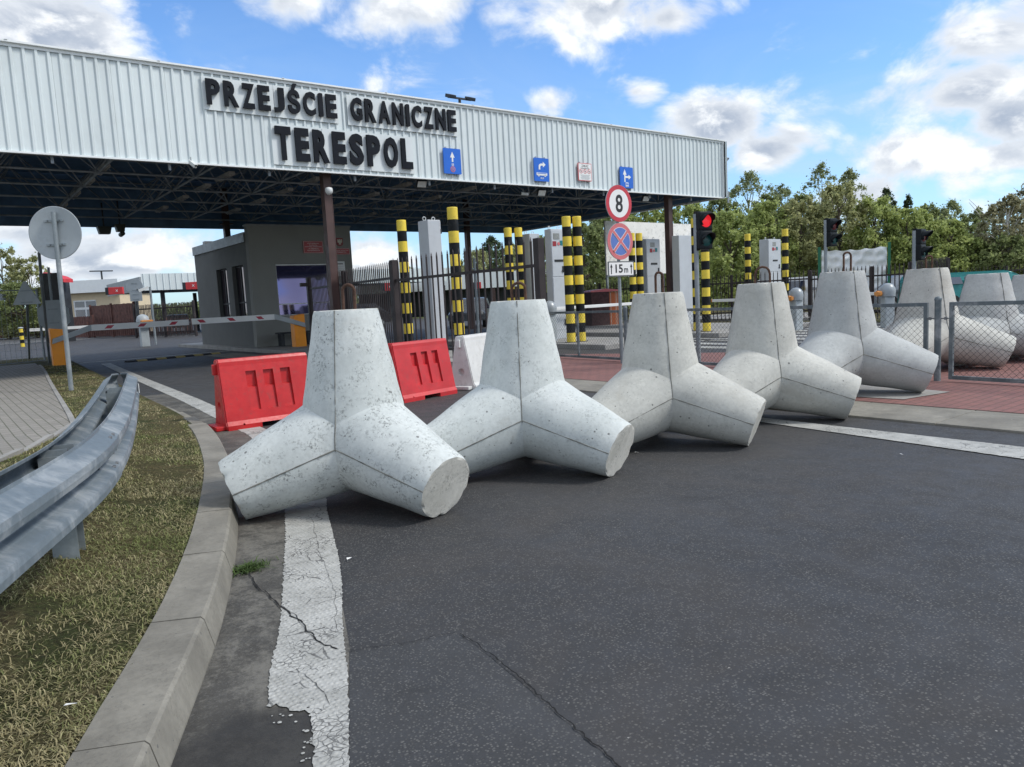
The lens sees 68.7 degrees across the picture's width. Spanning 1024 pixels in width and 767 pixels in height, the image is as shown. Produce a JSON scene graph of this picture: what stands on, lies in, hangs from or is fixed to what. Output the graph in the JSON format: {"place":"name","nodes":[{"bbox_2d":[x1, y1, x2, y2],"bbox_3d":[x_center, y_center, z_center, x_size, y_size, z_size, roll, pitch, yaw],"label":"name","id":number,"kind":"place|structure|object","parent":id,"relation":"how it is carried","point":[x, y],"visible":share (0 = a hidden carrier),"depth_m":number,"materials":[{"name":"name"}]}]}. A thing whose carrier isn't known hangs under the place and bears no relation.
{"place":"outdoors","nodes":[
{"label":"outdoors","id":0,"kind":"place"},
{"bbox_2d":[0,363,69,455],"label":"sidewalk","id":1,"kind":"structure","parent":0,"point":[31,410],"depth_m":10.48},
{"bbox_2d":[0,357,207,766],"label":"turf","id":2,"kind":"structure","parent":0,"point":[31,611],"depth_m":3.07,"materials":[{"name":"plant"}]},
{"bbox_2d":[0,289,45,364],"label":"wire fence","id":3,"kind":"object","parent":2,"relation":"on","point":[41,331],"visible":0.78,"depth_m":22.92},
{"bbox_2d":[0,252,50,362],"bbox_3d":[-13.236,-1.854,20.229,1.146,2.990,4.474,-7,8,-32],"label":"sign post","id":4,"kind":"object","parent":2,"relation":"on","point":[43,301],"visible":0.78,"depth_m":19.96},
{"bbox_2d":[13,281,41,358],"bbox_3d":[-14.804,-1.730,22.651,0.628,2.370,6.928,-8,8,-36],"label":"sign post","id":5,"kind":"object","parent":2,"relation":"on","point":[26,296],"visible":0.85,"depth_m":19.96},
{"bbox_2d":[0,365,74,461],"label":"sidewalk edging","id":6,"kind":"object","parent":2,"relation":"on","point":[43,439],"visible":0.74,"depth_m":7.91,"materials":[{"name":"concrete"}]},
{"bbox_2d":[37,267,69,328],"bbox_3d":[-13.942,-2.176,22.906,0.961,2.724,0.285,-3,6,1],"label":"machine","id":7,"kind":"object","parent":2,"relation":"on","point":[53,314],"visible":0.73,"depth_m":22.78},
{"bbox_2d":[28,206,81,390],"bbox_3d":[-7.688,-1.418,12.823,0.886,3.176,0.159,-2,6,6],"label":"sign post","id":8,"kind":"object","parent":2,"relation":"on","point":[55,232],"visible":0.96,"depth_m":12.71,"materials":[{"name":"metal"}]},
{"bbox_2d":[0,373,139,593],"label":"guardrail","id":9,"kind":"object","parent":2,"relation":"on","point":[56,491],"visible":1,"depth_m":3.14,"materials":[{"name":"metal"}]},
{"bbox_2d":[69,279,152,329],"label":"beige building","id":10,"kind":"structure","parent":0,"point":[85,294],"depth_m":67.32,"materials":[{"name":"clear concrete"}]},
{"bbox_2d":[0,318,1023,766],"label":"road","id":11,"kind":"structure","parent":0,"point":[778,596],"depth_m":3.33,"materials":[{"name":"asphalt"}]},
{"bbox_2d":[30,314,152,346],"bbox_3d":[-18.182,-2.165,32.572,4.750,1.470,0.676,-8,8,-37],"label":"lane barrier","id":12,"kind":"object","parent":11,"relation":"on","point":[144,337],"visible":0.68,"depth_m":33.66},
{"bbox_2d":[89,302,134,335],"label":"board fence","id":13,"kind":"object","parent":11,"relation":"on","point":[122,312],"visible":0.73,"depth_m":57.47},
{"bbox_2d":[48,319,188,365],"bbox_3d":[-11.335,-1.187,21.782,3.689,1.140,0.480,-8,8,-37],"label":"barrier machine","id":14,"kind":"object","parent":11,"relation":"on","point":[56,340],"visible":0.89,"depth_m":20.97,"materials":[{"name":"orange paint"}]},
{"bbox_2d":[86,318,192,337],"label":"steel bar fence","id":15,"kind":"object","parent":11,"relation":"on","point":[113,334],"visible":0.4,"depth_m":56.05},
{"bbox_2d":[65,407,237,766],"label":"kerb","id":16,"kind":"structure","parent":11,"relation":"on","point":[142,721],"depth_m":2.67,"materials":[{"name":"concrete"}]},
{"bbox_2d":[132,300,197,337],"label":"steel bar fence","id":17,"kind":"object","parent":11,"relation":"on","point":[164,315],"visible":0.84,"depth_m":47.93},
{"bbox_2d":[102,363,265,433],"bbox_3d":[-7.433,-0.037,15.280,0.303,0.001,17.255,-7,8,-33],"label":"edge line","id":18,"kind":"object","parent":11,"relation":"on","point":[204,406],"visible":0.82,"depth_m":12.09,"materials":[{"name":"paint"}]},
{"bbox_2d":[144,394,349,766],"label":"gutter","id":19,"kind":"object","parent":11,"relation":"on","point":[231,720],"visible":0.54,"depth_m":2.69,"materials":[{"name":"concrete"}]},
{"bbox_2d":[208,352,306,431],"bbox_3d":[-2.938,0.078,8.726,1.145,0.790,0.470,-8,8,-36],"label":"water barrier","id":20,"kind":"object","parent":11,"relation":"on","point":[253,391],"visible":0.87,"depth_m":8.58,"materials":[{"name":"red plastic"}]},
{"bbox_2d":[106,268,450,330],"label":"canopy","id":21,"kind":"object","parent":11,"relation":"on","point":[162,284],"visible":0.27,"depth_m":53.34,"materials":[{"name":"metal"}]},
{"bbox_2d":[249,433,349,766],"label":"edge line","id":22,"kind":"object","parent":11,"relation":"on","point":[310,591],"visible":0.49,"depth_m":2.96,"materials":[{"name":"paint"}]},
{"bbox_2d":[218,283,469,519],"bbox_3d":[-1.180,0.083,4.889,1.443,1.451,1.608,-6,7,-22],"label":"concrete tetrapod","id":23,"kind":"object","parent":11,"relation":"on","point":[353,422],"visible":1,"depth_m":4.61,"materials":[{"name":"concrete"}]},
{"bbox_2d":[0,38,728,328],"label":"canopy","id":24,"kind":"object","parent":11,"relation":"on","point":[84,134],"visible":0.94,"depth_m":21.36,"materials":[{"name":"metal"}]},
{"bbox_2d":[201,75,338,123],"bbox_3d":[-5.305,-6.354,16.736,3.085,0.760,0.093,-8,8,-37],"label":"lettering","id":25,"kind":"object","parent":24,"relation":"attached to","point":[243,97],"visible":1,"depth_m":16.67},
{"bbox_2d":[270,123,413,173],"bbox_3d":[-3.917,-5.571,17.872,3.643,0.898,0.093,-8,8,-37],"label":"lettering","id":26,"kind":"object","parent":24,"relation":"attached to","point":[293,145],"visible":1,"depth_m":17.74},
{"bbox_2d":[346,94,457,136],"bbox_3d":[-2.667,-6.690,18.764,3.130,0.700,0.093,-8,8,-37],"label":"lettering","id":27,"kind":"object","parent":24,"relation":"attached to","point":[378,113],"visible":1,"depth_m":18.67},
{"bbox_2d":[442,147,461,175],"bbox_3d":[-1.583,-5.835,19.699,0.540,0.730,0.091,-8,8,-37],"label":"lane sign","id":28,"kind":"object","parent":24,"relation":"attached to","point":[451,161],"visible":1,"depth_m":19.66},
{"bbox_2d":[533,156,548,182],"bbox_3d":[0.830,-6.142,21.556,0.550,0.730,0.088,-8,8,-37],"label":"lane sign","id":29,"kind":"object","parent":24,"relation":"attached to","point":[541,168],"visible":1,"depth_m":21.52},
{"bbox_2d":[388,338,456,402],"bbox_3d":[-1.335,-0.192,10.373,0.470,0.790,1.145,2,8,39],"label":"water barrier","id":30,"kind":"object","parent":11,"relation":"on","point":[423,368],"visible":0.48,"depth_m":10.28,"materials":[{"name":"red plastic"}]},
{"bbox_2d":[249,520,620,766],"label":"asphalt crack","id":31,"kind":"object","parent":11,"relation":"on","point":[528,684],"visible":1,"depth_m":2.79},
{"bbox_2d":[452,333,485,389],"bbox_3d":[-0.542,-0.361,11.500,0.470,0.790,1.145,0,7,28],"label":"water barrier","id":32,"kind":"object","parent":11,"relation":"on","point":[467,359],"visible":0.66,"depth_m":11.11,"materials":[{"name":"white plastic"}]},
{"bbox_2d":[349,634,617,766],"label":"asphalt patch","id":33,"kind":"object","parent":11,"relation":"on","point":[459,700],"visible":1,"depth_m":2.36,"materials":[{"name":"asphalt"}]},
{"bbox_2d":[178,312,809,365],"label":"traffic island","id":34,"kind":"structure","parent":11,"relation":"on","point":[285,349],"depth_m":23.16,"materials":[{"name":"concrete"}]},
{"bbox_2d":[191,314,307,347],"bbox_3d":[-8.022,-1.526,23.067,3.520,1.140,0.480,-8,8,-37],"label":"barrier machine","id":35,"kind":"object","parent":34,"relation":"on","point":[298,329],"visible":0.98,"depth_m":23.40,"materials":[{"name":"orange paint"}]},
{"bbox_2d":[192,224,353,347],"bbox_3d":[-9.147,-3.612,28.529,3.760,4.090,6.495,-8,8,-37],"label":"control booth","id":36,"kind":"object","parent":34,"relation":"on","point":[259,269],"visible":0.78,"depth_m":25.95,"materials":[{"name":"grey concrete"}]},
{"bbox_2d":[235,266,246,315],"bbox_3d":[-9.319,-3.154,26.077,0.052,1.860,1.200,-8,8,-37],"label":"window","id":37,"kind":"structure","parent":36,"relation":"in","point":[239,270],"depth_m":26.27,"materials":[{"name":"glass"}]},
{"bbox_2d":[276,264,329,315],"bbox_3d":[-7.274,-3.282,26.126,1.930,1.740,0.180,-8,8,-37],"label":"window","id":38,"kind":"structure","parent":36,"relation":"in","point":[292,297],"depth_m":25.95,"materials":[{"name":"purple glass"}]},
{"bbox_2d":[396,220,413,341],"bbox_3d":[-2.527,-2.278,17.795,0.342,3.145,0.342,-8,8,-37],"label":"striped bollard","id":39,"kind":"object","parent":34,"relation":"on","point":[402,240],"visible":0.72,"depth_m":17.67,"materials":[{"name":"metal"}]},
{"bbox_2d":[418,217,445,339],"bbox_3d":[-1.784,-2.211,17.029,0.359,3.107,0.425,-8,8,-37],"label":"ticket cabinet","id":40,"kind":"object","parent":34,"relation":"on","point":[430,232],"visible":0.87,"depth_m":16.84,"materials":[{"name":"metal"}]},
{"bbox_2d":[447,207,464,336],"bbox_3d":[-1.177,-2.134,15.899,0.342,3.145,0.342,-8,8,-37],"label":"striped bollard","id":41,"kind":"object","parent":34,"relation":"on","point":[453,227],"visible":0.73,"depth_m":15.75,"materials":[{"name":"metal"}]},
{"bbox_2d":[504,228,514,300],"bbox_3d":[-0.044,-2.779,21.074,0.342,3.145,0.342,-8,8,-37],"label":"striped bollard","id":42,"kind":"object","parent":34,"relation":"on","point":[507,235],"visible":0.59,"depth_m":20.91,"materials":[{"name":"metal"}]},
{"bbox_2d":[514,227,523,299],"bbox_3d":[0.249,-2.812,21.224,0.342,3.145,0.342,-8,8,-37],"label":"striped bollard","id":43,"kind":"object","parent":34,"relation":"on","point":[518,235],"visible":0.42,"depth_m":21.04,"materials":[{"name":"metal"}]},
{"bbox_2d":[522,231,538,299],"bbox_3d":[0.583,-2.851,21.706,0.387,3.081,0.455,-8,8,-37],"label":"ticket cabinet","id":44,"kind":"object","parent":34,"relation":"on","point":[526,237],"visible":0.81,"depth_m":21.44,"materials":[{"name":"metal"}]},
{"bbox_2d":[544,226,566,338],"bbox_3d":[1.241,-2.797,20.812,0.470,3.106,0.306,-8,8,-37],"label":"ticket cabinet","id":45,"kind":"object","parent":34,"relation":"on","point":[554,267],"visible":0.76,"depth_m":20.66,"materials":[{"name":"metal"}]},
{"bbox_2d":[561,216,575,342],"bbox_3d":[1.429,-2.610,18.895,0.342,3.145,0.342,-8,8,-37],"label":"striped bollard","id":46,"kind":"object","parent":34,"relation":"on","point":[567,262],"visible":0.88,"depth_m":18.79,"materials":[{"name":"metal"}]},
{"bbox_2d":[572,216,586,341],"bbox_3d":[1.701,-2.638,19.016,0.342,3.145,0.342,-8,8,-37],"label":"striped bollard","id":47,"kind":"object","parent":34,"relation":"on","point":[578,262],"visible":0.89,"depth_m":18.91,"materials":[{"name":"metal"}]},
{"bbox_2d":[635,233,643,293],"bbox_3d":[4.344,-3.499,25.401,0.342,3.145,0.342,-8,8,-37],"label":"striped bollard","id":48,"kind":"object","parent":34,"relation":"on","point":[639,264],"visible":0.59,"depth_m":25.25,"materials":[{"name":"metal"}]},
{"bbox_2d":[642,237,660,292],"bbox_3d":[4.924,-3.651,26.688,0.730,3.097,0.446,-8,8,-37],"label":"ticket cabinet","id":49,"kind":"object","parent":34,"relation":"on","point":[651,257],"visible":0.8,"depth_m":26.41,"materials":[{"name":"metal"}]},
{"bbox_2d":[672,233,692,323],"bbox_3d":[5.921,-3.580,25.642,0.907,3.088,0.305,-8,8,-37],"label":"ticket cabinet","id":50,"kind":"object","parent":34,"relation":"on","point":[682,262],"visible":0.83,"depth_m":25.38,"materials":[{"name":"metal"}]},
{"bbox_2d":[701,249,710,331],"bbox_3d":[5.311,-3.002,20.567,0.342,3.145,0.342,-8,8,-37],"label":"striped bollard","id":51,"kind":"object","parent":34,"relation":"on","point":[705,270],"visible":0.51,"depth_m":20.52,"materials":[{"name":"metal"}]},
{"bbox_2d":[759,237,780,282],"bbox_3d":[10.655,-4.436,30.850,0.890,3.124,0.466,-8,8,-37],"label":"ticket cabinet","id":52,"kind":"object","parent":34,"relation":"on","point":[770,254],"visible":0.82,"depth_m":30.57,"materials":[{"name":"metal"}]},
{"bbox_2d":[782,229,788,295],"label":"striped bollard","id":53,"kind":"object","parent":34,"relation":"on","point":[785,263],"visible":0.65,"depth_m":26.92,"materials":[{"name":"metal"}]},
{"bbox_2d":[427,281,634,476],"bbox_3d":[-0.050,-0.043,5.612,1.444,1.422,1.610,-6,7,-27],"label":"concrete tetrapod","id":54,"kind":"object","parent":11,"relation":"on","point":[523,398],"visible":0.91,"depth_m":5.34,"materials":[{"name":"concrete"}]},
{"bbox_2d":[547,301,631,340],"bbox_3d":[2.488,-1.818,21.165,4.239,1.195,0.505,-8,8,-38],"label":"lane barrier","id":55,"kind":"object","parent":11,"relation":"on","point":[552,306],"visible":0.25,"depth_m":19.93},
{"bbox_2d":[584,289,618,325],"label":"brick shed","id":56,"kind":"structure","parent":11,"relation":"on","point":[600,296],"depth_m":28.44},
{"bbox_2d":[206,353,1023,433],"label":"flush kerb","id":57,"kind":"structure","parent":11,"relation":"on","point":[987,420],"depth_m":7.00,"materials":[{"name":"concrete"}]},
{"bbox_2d":[592,271,765,445],"bbox_3d":[1.145,-0.206,6.322,1.442,1.461,1.605,-7,8,-33],"label":"concrete tetrapod","id":58,"kind":"object","parent":11,"relation":"on","point":[663,379],"visible":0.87,"depth_m":6.08,"materials":[{"name":"concrete"}]},
{"bbox_2d":[711,288,803,330],"bbox_3d":[7.253,-2.198,22.310,0.505,1.195,3.465,-6,7,-24],"label":"lane barrier","id":59,"kind":"object","parent":11,"relation":"on","point":[795,296],"visible":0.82,"depth_m":20.84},
{"bbox_2d":[713,266,861,418],"bbox_3d":[2.322,-0.382,7.226,1.485,1.485,1.655,-8,8,-37],"label":"concrete tetrapod","id":60,"kind":"object","parent":11,"relation":"on","point":[770,361],"visible":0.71,"depth_m":7.00,"materials":[{"name":"concrete"}]},
{"bbox_2d":[824,218,841,271],"bbox_3d":[7.207,-2.337,16.793,0.276,2.714,0.338,-7,8,-31],"label":"traffic light","id":61,"kind":"object","parent":11,"relation":"on","point":[832,237],"visible":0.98,"depth_m":16.68,"materials":[{"name":"black"}]},
{"bbox_2d":[870,283,895,327],"bbox_3d":[9.849,-2.222,21.325,0.505,1.195,3.176,-3,6,-3],"label":"lane barrier","id":62,"kind":"object","parent":11,"relation":"on","point":[886,292],"visible":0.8,"depth_m":19.84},
{"bbox_2d":[760,417,1023,458],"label":"edge line","id":63,"kind":"object","parent":11,"relation":"on","point":[998,449],"visible":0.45,"depth_m":6.01,"materials":[{"name":"paint"}]},
{"bbox_2d":[912,228,932,268],"bbox_3d":[8.242,-1.967,15.037,0.276,2.268,0.338,-8,8,-39],"label":"traffic light","id":64,"kind":"object","parent":11,"relation":"on","point":[920,249],"visible":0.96,"depth_m":14.93,"materials":[{"name":"black"}]},
{"bbox_2d":[0,0,1023,307],"label":"sky","id":65,"kind":"structure","parent":0,"point":[923,99],"materials":[{"name":"blue"}]},
{"bbox_2d":[391,292,727,318],"bbox_3d":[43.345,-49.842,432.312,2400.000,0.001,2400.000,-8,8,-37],"label":"ground","id":66,"kind":"structure","parent":0,"point":[417,317],"depth_m":72.76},
{"bbox_2d":[0,243,36,338],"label":"tree","id":67,"kind":"object","parent":66,"relation":"on","point":[9,261],"visible":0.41,"depth_m":69.00,"materials":[{"name":"green plant"}]},
{"bbox_2d":[0,279,41,338],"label":"tree","id":68,"kind":"object","parent":66,"relation":"on","point":[12,295],"visible":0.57,"depth_m":66.45,"materials":[{"name":"green plant"}]},
{"bbox_2d":[4,252,47,337],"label":"tree","id":69,"kind":"object","parent":66,"relation":"on","point":[22,270],"visible":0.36,"depth_m":68.47,"materials":[{"name":"green plant"}]},
{"bbox_2d":[355,269,547,316],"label":"white warehouse","id":70,"kind":"structure","parent":66,"relation":"on","point":[494,286],"depth_m":74.56,"materials":[{"name":"metal"}]},
{"bbox_2d":[571,222,609,302],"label":"tree","id":71,"kind":"object","parent":66,"relation":"on","point":[597,260],"visible":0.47,"depth_m":44.88,"materials":[{"name":"green plant"}]},
{"bbox_2d":[573,217,636,294],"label":"tree","id":72,"kind":"object","parent":66,"relation":"on","point":[598,224],"visible":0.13,"depth_m":50.32,"materials":[{"name":"green plant"}]},
{"bbox_2d":[610,209,663,308],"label":"tree","id":73,"kind":"object","parent":66,"relation":"on","point":[658,216],"visible":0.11,"depth_m":54.16,"materials":[{"name":"green plant"}]},
{"bbox_2d":[664,202,721,305],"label":"tree","id":74,"kind":"object","parent":66,"relation":"on","point":[688,210],"visible":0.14,"depth_m":50.42,"materials":[{"name":"green plant"}]},
{"bbox_2d":[703,195,743,286],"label":"tree","id":75,"kind":"object","parent":66,"relation":"on","point":[711,207],"visible":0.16,"depth_m":56.36,"materials":[{"name":"green plant"}]},
{"bbox_2d":[699,206,759,307],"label":"tree","id":76,"kind":"object","parent":66,"relation":"on","point":[724,239],"visible":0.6,"depth_m":45.37,"materials":[{"name":"green plant"}]},
{"bbox_2d":[716,169,785,218],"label":"tree","id":77,"kind":"object","parent":66,"relation":"on","point":[749,177],"visible":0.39,"depth_m":60.30,"materials":[{"name":"green plant"}]},
{"bbox_2d":[719,195,809,304],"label":"tree","id":78,"kind":"object","parent":66,"relation":"on","point":[761,218],"visible":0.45,"depth_m":46.58,"materials":[{"name":"green plant"}]},
{"bbox_2d":[775,193,823,276],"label":"tree","id":79,"kind":"object","parent":66,"relation":"on","point":[799,211],"visible":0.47,"depth_m":46.50,"materials":[{"name":"green plant"}]},
{"bbox_2d":[790,159,856,275],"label":"tree","id":80,"kind":"object","parent":66,"relation":"on","point":[819,170],"visible":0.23,"depth_m":62.34,"materials":[{"name":"green plant"}]},
{"bbox_2d":[789,179,886,274],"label":"tree","id":81,"kind":"object","parent":66,"relation":"on","point":[826,207],"visible":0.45,"depth_m":46.50,"materials":[{"name":"green plant"}]},
{"bbox_2d":[840,193,911,273],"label":"tree","id":82,"kind":"object","parent":66,"relation":"on","point":[881,210],"visible":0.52,"depth_m":45.57,"materials":[{"name":"green plant"}]},
{"bbox_2d":[873,204,950,273],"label":"tree","id":83,"kind":"object","parent":66,"relation":"on","point":[920,218],"visible":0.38,"depth_m":44.66,"materials":[{"name":"green plant"}]},
{"bbox_2d":[910,214,979,272],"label":"tree","id":84,"kind":"object","parent":66,"relation":"on","point":[954,232],"visible":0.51,"depth_m":43.60,"materials":[{"name":"green plant"}]},
{"bbox_2d":[936,199,973,231],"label":"tree","id":85,"kind":"object","parent":66,"relation":"on","point":[953,205],"visible":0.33,"depth_m":58.63,"materials":[{"name":"green plant"}]},
{"bbox_2d":[950,235,996,271],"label":"tree","id":86,"kind":"object","parent":66,"relation":"on","point":[977,244],"visible":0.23,"depth_m":43.03,"materials":[{"name":"green plant"}]},
{"bbox_2d":[969,193,1023,274],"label":"tree","id":87,"kind":"object","parent":66,"relation":"on","point":[994,212],"visible":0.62,"depth_m":43.15,"materials":[{"name":"green plant"}]},
{"bbox_2d":[973,232,1023,274],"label":"tree","id":88,"kind":"object","parent":66,"relation":"on","point":[1014,242],"visible":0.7,"depth_m":41.96,"materials":[{"name":"green plant"}]},
{"bbox_2d":[257,352,1023,412],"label":"pavement","id":89,"kind":"structure","parent":0,"point":[987,396],"depth_m":8.78,"materials":[{"name":"brick"}]},
{"bbox_2d":[299,237,546,353],"bbox_3d":[-2.677,-1.532,16.303,0.418,2.255,11.012,-7,8,-33],"label":"palisade fence","id":90,"kind":"object","parent":89,"relation":"on","point":[394,292],"visible":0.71,"depth_m":14.79,"materials":[{"name":"metal"}]},
{"bbox_2d":[605,185,633,362],"bbox_3d":[1.945,-1.935,13.498,0.660,3.204,0.100,-8,8,-37],"label":"road sign","id":91,"kind":"object","parent":89,"relation":"on","point":[618,203],"visible":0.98,"depth_m":13.39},
{"bbox_2d":[622,306,628,345],"bbox_3d":[2.103,-0.899,13.834,0.084,1.058,0.260,-8,8,-37],"label":"fence post","id":92,"kind":"object","parent":89,"relation":"on","point":[625,320],"visible":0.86,"depth_m":13.78,"materials":[{"name":"metal"}]},
{"bbox_2d":[549,310,620,359],"bbox_3d":[1.389,-0.975,14.910,0.040,0.930,2.347,-7,8,-33],"label":"link fence panel","id":93,"kind":"object","parent":92,"relation":"attached to","point":[578,335],"visible":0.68,"depth_m":14.83,"materials":[{"name":"metal"}]},
{"bbox_2d":[693,211,715,361],"bbox_3d":[3.228,-1.560,12.423,0.276,2.569,0.338,-5,7,-19],"label":"traffic light","id":94,"kind":"object","parent":89,"relation":"on","point":[704,236],"visible":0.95,"depth_m":12.36,"materials":[{"name":"red"}]},
{"bbox_2d":[799,251,938,391],"bbox_3d":[3.646,-0.681,8.466,1.617,1.597,1.803,-8,8,-36],"label":"concrete tetrapod","id":95,"kind":"object","parent":89,"relation":"on","point":[845,332],"visible":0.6,"depth_m":8.22,"materials":[{"name":"concrete"}]},
{"bbox_2d":[856,385,947,398],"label":"concrete slab","id":96,"kind":"structure","parent":89,"relation":"on","point":[875,392],"depth_m":8.36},
{"bbox_2d":[927,296,948,380],"bbox_3d":[5.205,-0.534,9.168,0.084,1.058,0.260,-8,8,-37],"label":"fence post","id":97,"kind":"object","parent":89,"relation":"on","point":[937,318],"visible":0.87,"depth_m":9.14,"materials":[{"name":"metal"}]},
{"bbox_2d":[790,303,928,349],"bbox_3d":[4.419,-0.618,10.352,0.040,0.930,2.607,-7,8,-33],"label":"link fence panel","id":98,"kind":"object","parent":97,"relation":"attached to","point":[925,323],"visible":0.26,"depth_m":9.40,"materials":[{"name":"metal"}]},
{"bbox_2d":[948,300,1023,383],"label":"link fence panel","id":99,"kind":"object","parent":97,"relation":"attached to","point":[952,323],"visible":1,"depth_m":8.78,"materials":[{"name":"metal"}]},
{"bbox_2d":[883,255,1015,366],"bbox_3d":[5.611,-0.971,10.288,1.760,1.564,1.959,-8,8,-37],"label":"concrete tetrapod","id":100,"kind":"object","parent":89,"relation":"on","point":[927,285],"visible":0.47,"depth_m":10.03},
{"bbox_2d":[944,273,1023,365],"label":"concrete tetrapod","id":101,"kind":"object","parent":89,"relation":"on","point":[989,287],"visible":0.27,"depth_m":10.67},
{"bbox_2d":[575,304,895,326],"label":"verge","id":102,"kind":"structure","parent":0,"point":[875,308],"depth_m":34.92,"materials":[{"name":"soil"}]},
{"bbox_2d":[604,221,690,291],"bbox_3d":[6.074,-4.842,32.651,5.913,4.242,0.150,-8,8,-40],"label":"billboard","id":103,"kind":"object","parent":102,"relation":"on","point":[647,230],"visible":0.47,"depth_m":32.30},
{"bbox_2d":[546,270,810,319],"bbox_3d":[5.932,-3.252,29.607,11.214,1.785,0.070,2,8,35],"label":"palisade fence","id":104,"kind":"object","parent":102,"relation":"on","point":[731,283],"visible":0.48,"depth_m":27.95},
{"bbox_2d":[818,242,890,288],"bbox_3d":[13.356,-4.063,29.305,2.581,2.691,0.311,0,7,25],"label":"tarp banner","id":105,"kind":"object","parent":102,"relation":"on","point":[867,257],"visible":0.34,"depth_m":29.13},
{"bbox_2d":[809,256,949,318],"bbox_3d":[11.965,-2.918,23.646,1.637,1.835,5.407,-5,7,-20],"label":"palisade fence","id":106,"kind":"object","parent":102,"relation":"on","point":[920,265],"visible":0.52,"depth_m":23.20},
{"bbox_2d":[897,270,1018,302],"bbox_3d":[16.512,-3.296,26.899,4.640,1.420,1.847,-4,7,-7],"label":"parked van","id":107,"kind":"object","parent":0,"point":[957,279],"visible":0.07,"depth_m":25.91,"materials":[{"name":"teal paint"}]},
{"bbox_3d":[3.621,-0.720,11.551,0.084,1.058,0.260,-8,8,-37],"label":"fence post","id":108,"kind":"object","parent":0,"visible":0},
{"bbox_2d":[629,307,732,365],"bbox_3d":[2.868,-0.800,12.685,0.040,0.930,2.487,-7,8,-33],"label":"link fence panel","id":109,"kind":"object","parent":108,"relation":"attached to","point":[705,310],"visible":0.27,"depth_m":12.16,"materials":[{"name":"metal"}]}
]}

